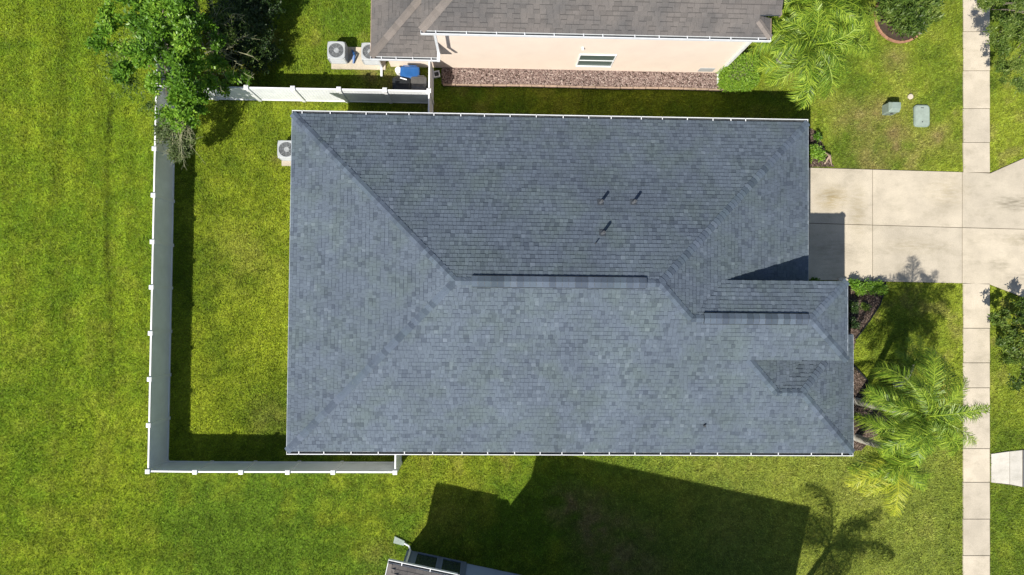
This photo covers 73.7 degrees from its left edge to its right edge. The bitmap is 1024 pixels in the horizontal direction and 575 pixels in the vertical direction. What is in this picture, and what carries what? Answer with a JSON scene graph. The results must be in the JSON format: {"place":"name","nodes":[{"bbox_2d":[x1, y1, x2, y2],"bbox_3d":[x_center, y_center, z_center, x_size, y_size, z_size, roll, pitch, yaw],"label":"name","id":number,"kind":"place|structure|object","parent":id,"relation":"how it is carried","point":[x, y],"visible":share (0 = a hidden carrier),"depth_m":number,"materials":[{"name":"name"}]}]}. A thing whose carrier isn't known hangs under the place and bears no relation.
{"place":"outdoors","nodes":[
{"label":"outdoors","id":0,"kind":"place"},
{"bbox_2d":[0,0,1023,574],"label":"lawn","id":1,"kind":"structure","parent":0,"point":[230,264],"depth_m":31.71,"materials":[{"name":"plant"}]},
{"bbox_2d":[145,47,174,473],"bbox_3d":[-15.655,-4.535,30.674,0.190,1.945,25.210,1,89,-2],"label":"vinyl fence","id":2,"kind":"object","parent":1,"relation":"on","point":[159,333],"visible":0.68,"depth_m":30.49,"materials":[{"name":"white plastic"}]},
{"bbox_2d":[84,0,253,169],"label":"broadleaf tree","id":3,"kind":"object","parent":1,"relation":"on","point":[167,28],"visible":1,"depth_m":27.91,"materials":[{"name":"green plant"}]},
{"bbox_2d":[191,0,263,99],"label":"bare branched shrub","id":4,"kind":"object","parent":1,"relation":"on","point":[220,18],"visible":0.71,"depth_m":29.48,"materials":[{"name":"green plant"}]},
{"bbox_2d":[192,0,285,78],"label":"dark shrub","id":5,"kind":"object","parent":1,"relation":"on","point":[258,9],"visible":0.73,"depth_m":30.39,"materials":[{"name":"green plant"}]},
{"bbox_2d":[150,460,401,474],"bbox_3d":[-10.376,8.047,30.567,10.671,1.945,0.190,1,89,-2],"label":"vinyl fence","id":6,"kind":"object","parent":1,"relation":"on","point":[242,467],"visible":0.98,"depth_m":30.45,"materials":[{"name":"white plastic"}]},
{"bbox_2d":[282,161,290,165],"bbox_3d":[-10.256,-6.182,31.844,0.920,0.120,1.040,1,89,-2],"label":"concrete pad","id":7,"kind":"object","parent":1,"relation":"on","point":[286,163],"visible":0.19,"depth_m":31.77,"materials":[{"name":"beige concrete"}]},
{"bbox_2d":[277,140,290,160],"bbox_3d":[-10.282,-6.292,31.409,0.800,0.714,0.800,1,89,-2],"label":"air conditioner","id":8,"kind":"object","parent":7,"relation":"on","point":[283,150],"visible":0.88,"depth_m":31.11,"materials":[{"name":"metal"}]},
{"bbox_2d":[160,85,433,104],"bbox_3d":[-9.581,-8.752,30.946,11.943,1.945,0.190,1,89,-2],"label":"vinyl fence","id":9,"kind":"object","parent":1,"relation":"on","point":[336,94],"visible":0.77,"depth_m":30.95,"materials":[{"name":"white plastic"}]},
{"bbox_2d":[331,47,385,69],"bbox_3d":[-7.188,-10.740,32.032,2.522,0.120,1.040,1,89,-2],"label":"concrete pad","id":10,"kind":"object","parent":1,"relation":"on","point":[358,64],"visible":0.52,"depth_m":31.97,"materials":[{"name":"beige concrete"}]},
{"bbox_2d":[327,41,347,63],"bbox_3d":[-8.054,-10.858,31.572,0.800,0.714,0.800,1,89,-2],"label":"air conditioner","id":11,"kind":"object","parent":10,"relation":"on","point":[337,52],"visible":1,"depth_m":31.28,"materials":[{"name":"metal"}]},
{"bbox_2d":[351,50,355,63],"bbox_3d":[-7.381,-10.785,31.841,0.237,0.313,0.660,-4,89,-2],"label":"coiled hose","id":12,"kind":"object","parent":10,"relation":"on","point":[353,57],"visible":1,"depth_m":31.80,"materials":[{"name":"blue plastic"}]},
{"bbox_2d":[361,43,380,64],"bbox_3d":[-6.514,-10.816,31.617,0.800,0.714,0.800,1,89,-2],"label":"air conditioner","id":13,"kind":"object","parent":10,"relation":"on","point":[365,55],"visible":0.53,"depth_m":31.33,"materials":[{"name":"metal"}]},
{"bbox_2d":[395,67,399,75],"bbox_3d":[-5.290,-10.104,31.876,0.300,0.400,0.292,1,89,-2],"label":"white bucket","id":14,"kind":"object","parent":1,"relation":"on","point":[397,70],"visible":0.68,"depth_m":31.68,"materials":[{"name":"plastic"}]},
{"bbox_2d":[394,455,401,469],"bbox_3d":[-5.132,7.331,30.777,0.090,1.790,1.410,1,89,-2],"label":"vinyl fence","id":15,"kind":"object","parent":1,"relation":"on","point":[398,459],"visible":0.35,"depth_m":30.46,"materials":[{"name":"white plastic"}]},
{"bbox_2d":[392,76,410,89],"bbox_3d":[-5.051,-9.296,31.552,0.816,1.022,0.678,1,89,-2],"label":"wheeled bin","id":16,"kind":"object","parent":1,"relation":"on","point":[398,83],"visible":0.73,"depth_m":31.05,"materials":[{"name":"black plastic"}]},
{"bbox_2d":[400,65,420,78],"bbox_3d":[-4.683,-9.814,31.599,0.867,0.972,0.678,1,89,-2],"label":"wheeled bin","id":17,"kind":"object","parent":1,"relation":"on","point":[409,71],"visible":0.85,"depth_m":31.12,"materials":[{"name":"blue plastic"}]},
{"bbox_2d":[411,75,427,89],"bbox_3d":[-4.268,-9.331,31.576,0.714,1.022,0.697,1,89,-2],"label":"wheeled bin","id":18,"kind":"object","parent":1,"relation":"on","point":[419,82],"visible":0.84,"depth_m":31.08,"materials":[{"name":"black plastic"}]},
{"bbox_2d":[428,93,432,112],"bbox_3d":[-3.717,-7.742,31.138,0.090,1.790,1.770,1,89,-2],"label":"vinyl fence","id":19,"kind":"object","parent":1,"relation":"on","point":[430,106],"visible":0.38,"depth_m":30.29,"materials":[{"name":"white plastic"}]},
{"bbox_2d":[428,62,433,95],"bbox_3d":[-3.700,-9.522,31.176,0.090,1.790,1.530,1,89,-2],"label":"vinyl fence","id":20,"kind":"object","parent":1,"relation":"on","point":[430,77],"visible":0.81,"depth_m":31.19,"materials":[{"name":"white plastic"}]},
{"bbox_2d":[433,70,439,77],"bbox_3d":[-3.534,-10.006,32.047,0.300,0.120,0.300,-11,89,-2],"label":"drain box","id":21,"kind":"object","parent":1,"relation":"on","point":[436,74],"visible":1,"depth_m":31.99,"materials":[{"name":"white plastic"}]},
{"bbox_2d":[385,536,519,574],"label":"neighbor house","id":22,"kind":"structure","parent":1,"relation":"on","point":[416,563],"depth_m":30.58,"materials":[{"name":"grey paint"}]},
{"bbox_2d":[413,552,438,567],"bbox_3d":[-3.847,12.287,30.346,1.050,2.240,0.058,13,88,-1],"label":"window","id":23,"kind":"structure","parent":22,"relation":"in","point":[423,559],"depth_m":30.83,"materials":[{"name":"black glass"}]},
{"bbox_2d":[440,557,461,574],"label":"window","id":24,"kind":"structure","parent":22,"relation":"in","point":[452,565],"depth_m":30.84,"materials":[{"name":"black glass"}]},
{"bbox_2d":[284,110,854,455],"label":"house","id":25,"kind":"structure","parent":1,"relation":"on","point":[492,284],"depth_m":27.46,"materials":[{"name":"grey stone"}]},
{"bbox_2d":[368,0,782,83],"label":"neighbor house","id":26,"kind":"structure","parent":1,"relation":"on","point":[708,36],"depth_m":27.01,"materials":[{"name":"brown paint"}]},
{"bbox_2d":[576,54,616,67],"bbox_3d":[3.798,-10.269,30.949,1.640,1.465,0.068,1,89,-2],"label":"window","id":27,"kind":"structure","parent":26,"relation":"in","point":[584,60],"depth_m":30.93,"materials":[{"name":"grey glass"}]},
{"bbox_2d":[441,67,723,90],"bbox_3d":[3.715,-9.937,32.338,14.050,0.001,0.980,1,89,-2],"label":"rock bed","id":28,"kind":"object","parent":1,"relation":"on","point":[580,77],"visible":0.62,"depth_m":32.33,"materials":[{"name":"brown gravel"}]},
{"bbox_2d":[443,84,732,91],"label":"edging curb","id":29,"kind":"structure","parent":1,"relation":"on","point":[573,87],"depth_m":32.25,"materials":[{"name":"beige concrete"}]},
{"bbox_2d":[715,52,760,92],"bbox_3d":[10.560,-10.018,31.809,1.867,1.379,1.742,1,89,-2],"label":"clipped hedge","id":30,"kind":"object","parent":1,"relation":"on","point":[738,73],"visible":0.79,"depth_m":31.37,"materials":[{"name":"green plant"}]},
{"bbox_2d":[745,0,863,109],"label":"palm tree","id":31,"kind":"object","parent":1,"relation":"on","point":[813,58],"visible":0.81,"depth_m":27.77,"materials":[{"name":"green plant"}]},
{"bbox_2d":[809,277,819,280],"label":"garden shrub","id":32,"kind":"object","parent":1,"relation":"on","point":[815,279],"visible":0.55,"depth_m":32.16,"materials":[{"name":"green plant"}]},
{"bbox_2d":[766,0,870,44],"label":"palm tree","id":33,"kind":"object","parent":1,"relation":"on","point":[843,12],"visible":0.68,"depth_m":27.25,"materials":[{"name":"green plant"}]},
{"bbox_2d":[808,128,833,166],"bbox_3d":[14.399,-6.633,32.589,1.619,0.001,2.049,-10,89,-2],"label":"corner bed","id":34,"kind":"object","parent":1,"relation":"on","point":[821,144],"visible":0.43,"depth_m":32.59,"materials":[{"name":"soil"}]},
{"bbox_2d":[812,131,822,142],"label":"garden shrub","id":35,"kind":"object","parent":34,"relation":"on","point":[818,136],"visible":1,"depth_m":32.23,"materials":[{"name":"green plant"}]},
{"bbox_2d":[808,142,827,162],"bbox_3d":[14.352,-6.316,32.224,1.001,0.732,0.970,1,89,-2],"label":"garden shrub","id":36,"kind":"object","parent":34,"relation":"on","point":[815,152],"visible":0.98,"depth_m":32.12,"materials":[{"name":"green plant"}]},
{"bbox_2d":[824,152,831,164],"bbox_3d":[15.036,-6.158,32.405,0.448,0.319,0.673,1,89,-2],"label":"dead palm boot","id":37,"kind":"object","parent":34,"relation":"on","point":[828,157],"visible":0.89,"depth_m":32.37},
{"bbox_2d":[812,7,879,78],"bbox_3d":[14.280,-10.882,30.791,3.024,3.802,3.240,-21,90,-2],"label":"palm tree","id":38,"kind":"object","parent":1,"relation":"on","point":[865,49],"visible":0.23,"depth_m":29.41,"materials":[{"name":"green plant"}]},
{"bbox_2d":[848,281,887,450],"bbox_3d":[16.383,3.708,32.431,3.022,0.001,8.026,1,89,-2],"label":"mulch bed","id":39,"kind":"object","parent":1,"relation":"on","point":[857,384],"visible":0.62,"depth_m":32.42,"materials":[{"name":"wood"}]},
{"bbox_2d":[848,301,860,313],"bbox_3d":[15.888,0.906,31.988,0.764,0.986,0.669,1,89,-2],"label":"garden shrub","id":40,"kind":"object","parent":39,"relation":"on","point":[853,307],"visible":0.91,"depth_m":31.82,"materials":[{"name":"green plant"}]},
{"bbox_2d":[848,278,860,289],"bbox_3d":[16.053,-0.155,32.135,0.591,0.748,0.569,1,89,-2],"label":"garden shrub","id":41,"kind":"object","parent":39,"relation":"on","point":[854,284],"visible":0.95,"depth_m":31.97,"materials":[{"name":"green plant"}]},
{"bbox_2d":[848,315,861,329],"bbox_3d":[15.874,1.659,31.991,0.712,0.947,0.717,1,89,-2],"label":"garden shrub","id":42,"kind":"object","parent":39,"relation":"on","point":[854,324],"visible":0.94,"depth_m":31.79,"materials":[{"name":"green plant"}]},
{"bbox_2d":[851,279,868,296],"bbox_3d":[16.346,0.003,32.198,0.768,0.636,0.852,1,89,-2],"label":"garden shrub","id":43,"kind":"object","parent":39,"relation":"on","point":[861,290],"visible":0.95,"depth_m":32.08,"materials":[{"name":"green plant"}]},
{"bbox_2d":[854,366,868,393],"bbox_3d":[16.646,4.366,32.379,0.431,0.069,1.520,-19,89,-2],"label":"garden edging","id":44,"kind":"object","parent":39,"relation":"on","point":[857,369],"visible":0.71,"depth_m":32.35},
{"bbox_2d":[861,302,871,310],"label":"garden shrub","id":45,"kind":"object","parent":39,"relation":"on","point":[866,306],"visible":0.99,"depth_m":32.29,"materials":[{"name":"green plant"}]},
{"bbox_2d":[861,278,878,294],"bbox_3d":[16.878,-0.034,32.209,0.764,0.647,0.846,-25,90,-2],"label":"garden shrub","id":46,"kind":"object","parent":39,"relation":"on","point":[871,287],"visible":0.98,"depth_m":32.10,"materials":[{"name":"green plant"}]},
{"bbox_2d":[856,282,885,338],"bbox_3d":[17.178,1.137,32.463,0.322,0.061,3.065,29,88,-1],"label":"garden edging","id":47,"kind":"object","parent":39,"relation":"on","point":[872,315],"visible":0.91,"depth_m":32.43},
{"bbox_2d":[873,279,888,295],"bbox_3d":[17.379,0.012,32.200,0.835,0.694,0.819,1,89,-2],"label":"garden shrub","id":48,"kind":"object","parent":39,"relation":"on","point":[881,289],"visible":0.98,"depth_m":32.12,"materials":[{"name":"green plant"}]},
{"bbox_2d":[843,411,947,517],"bbox_3d":[16.102,7.423,29.991,4.830,4.712,4.788,1,89,-2],"label":"palm tree","id":49,"kind":"object","parent":39,"relation":"on","point":[892,475],"visible":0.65,"depth_m":28.50,"materials":[{"name":"green plant"}]},
{"bbox_2d":[854,346,991,466],"bbox_3d":[15.835,4.696,28.776,4.130,7.250,4.614,-14,89,-2],"label":"palm tree","id":50,"kind":"object","parent":39,"relation":"on","point":[937,419],"visible":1,"depth_m":26.00,"materials":[{"name":"green plant"}]},
{"bbox_2d":[882,102,900,114],"bbox_3d":[18.007,-8.497,32.391,0.530,0.700,0.506,1,89,-2],"label":"utility pedestal","id":51,"kind":"object","parent":1,"relation":"on","point":[890,108],"visible":1,"depth_m":32.16,"materials":[{"name":"metal"}]},
{"bbox_2d":[874,0,919,43],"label":"brick ring","id":52,"kind":"object","parent":1,"relation":"on","point":[885,32],"visible":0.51,"depth_m":32.81,"materials":[{"name":"brick"}]},
{"bbox_2d":[868,0,945,40],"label":"round shrub","id":53,"kind":"object","parent":52,"relation":"in","point":[914,16],"visible":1,"depth_m":31.84,"materials":[{"name":"green plant"}]},
{"bbox_2d":[890,334,936,386],"bbox_3d":[17.674,3.373,30.916,2.160,3.186,2.668,1,89,-2],"label":"palm tree","id":54,"kind":"object","parent":1,"relation":"on","point":[909,362],"visible":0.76,"depth_m":30.07,"materials":[{"name":"green plant"}]},
{"bbox_2d":[913,105,929,126],"bbox_3d":[19.633,-8.223,32.748,0.760,0.172,1.060,1,89,-2],"label":"utility vault","id":55,"kind":"object","parent":1,"relation":"on","point":[921,113],"visible":1,"depth_m":32.67,"materials":[{"name":"metal"}]},
{"bbox_2d":[974,0,1023,93],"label":"street tree","id":56,"kind":"object","parent":1,"relation":"on","point":[1010,24],"visible":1,"depth_m":29.51,"materials":[{"name":"green plant"}]},
{"bbox_2d":[987,295,1023,391],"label":"street tree","id":57,"kind":"object","parent":1,"relation":"on","point":[1008,341],"visible":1,"depth_m":31.11,"materials":[{"name":"green plant"}]},
{"bbox_2d":[808,158,1023,296],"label":"driveway","id":58,"kind":"structure","parent":0,"point":[890,225],"depth_m":32.63,"materials":[{"name":"concrete"}]},
{"bbox_2d":[962,0,989,574],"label":"sidewalk","id":59,"kind":"structure","parent":0,"point":[976,320],"depth_m":32.60,"materials":[{"name":"concrete"}]},
{"bbox_2d":[991,450,1023,486],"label":"apron path","id":60,"kind":"structure","parent":0,"point":[1007,467],"depth_m":32.51,"materials":[{"name":"concrete"}]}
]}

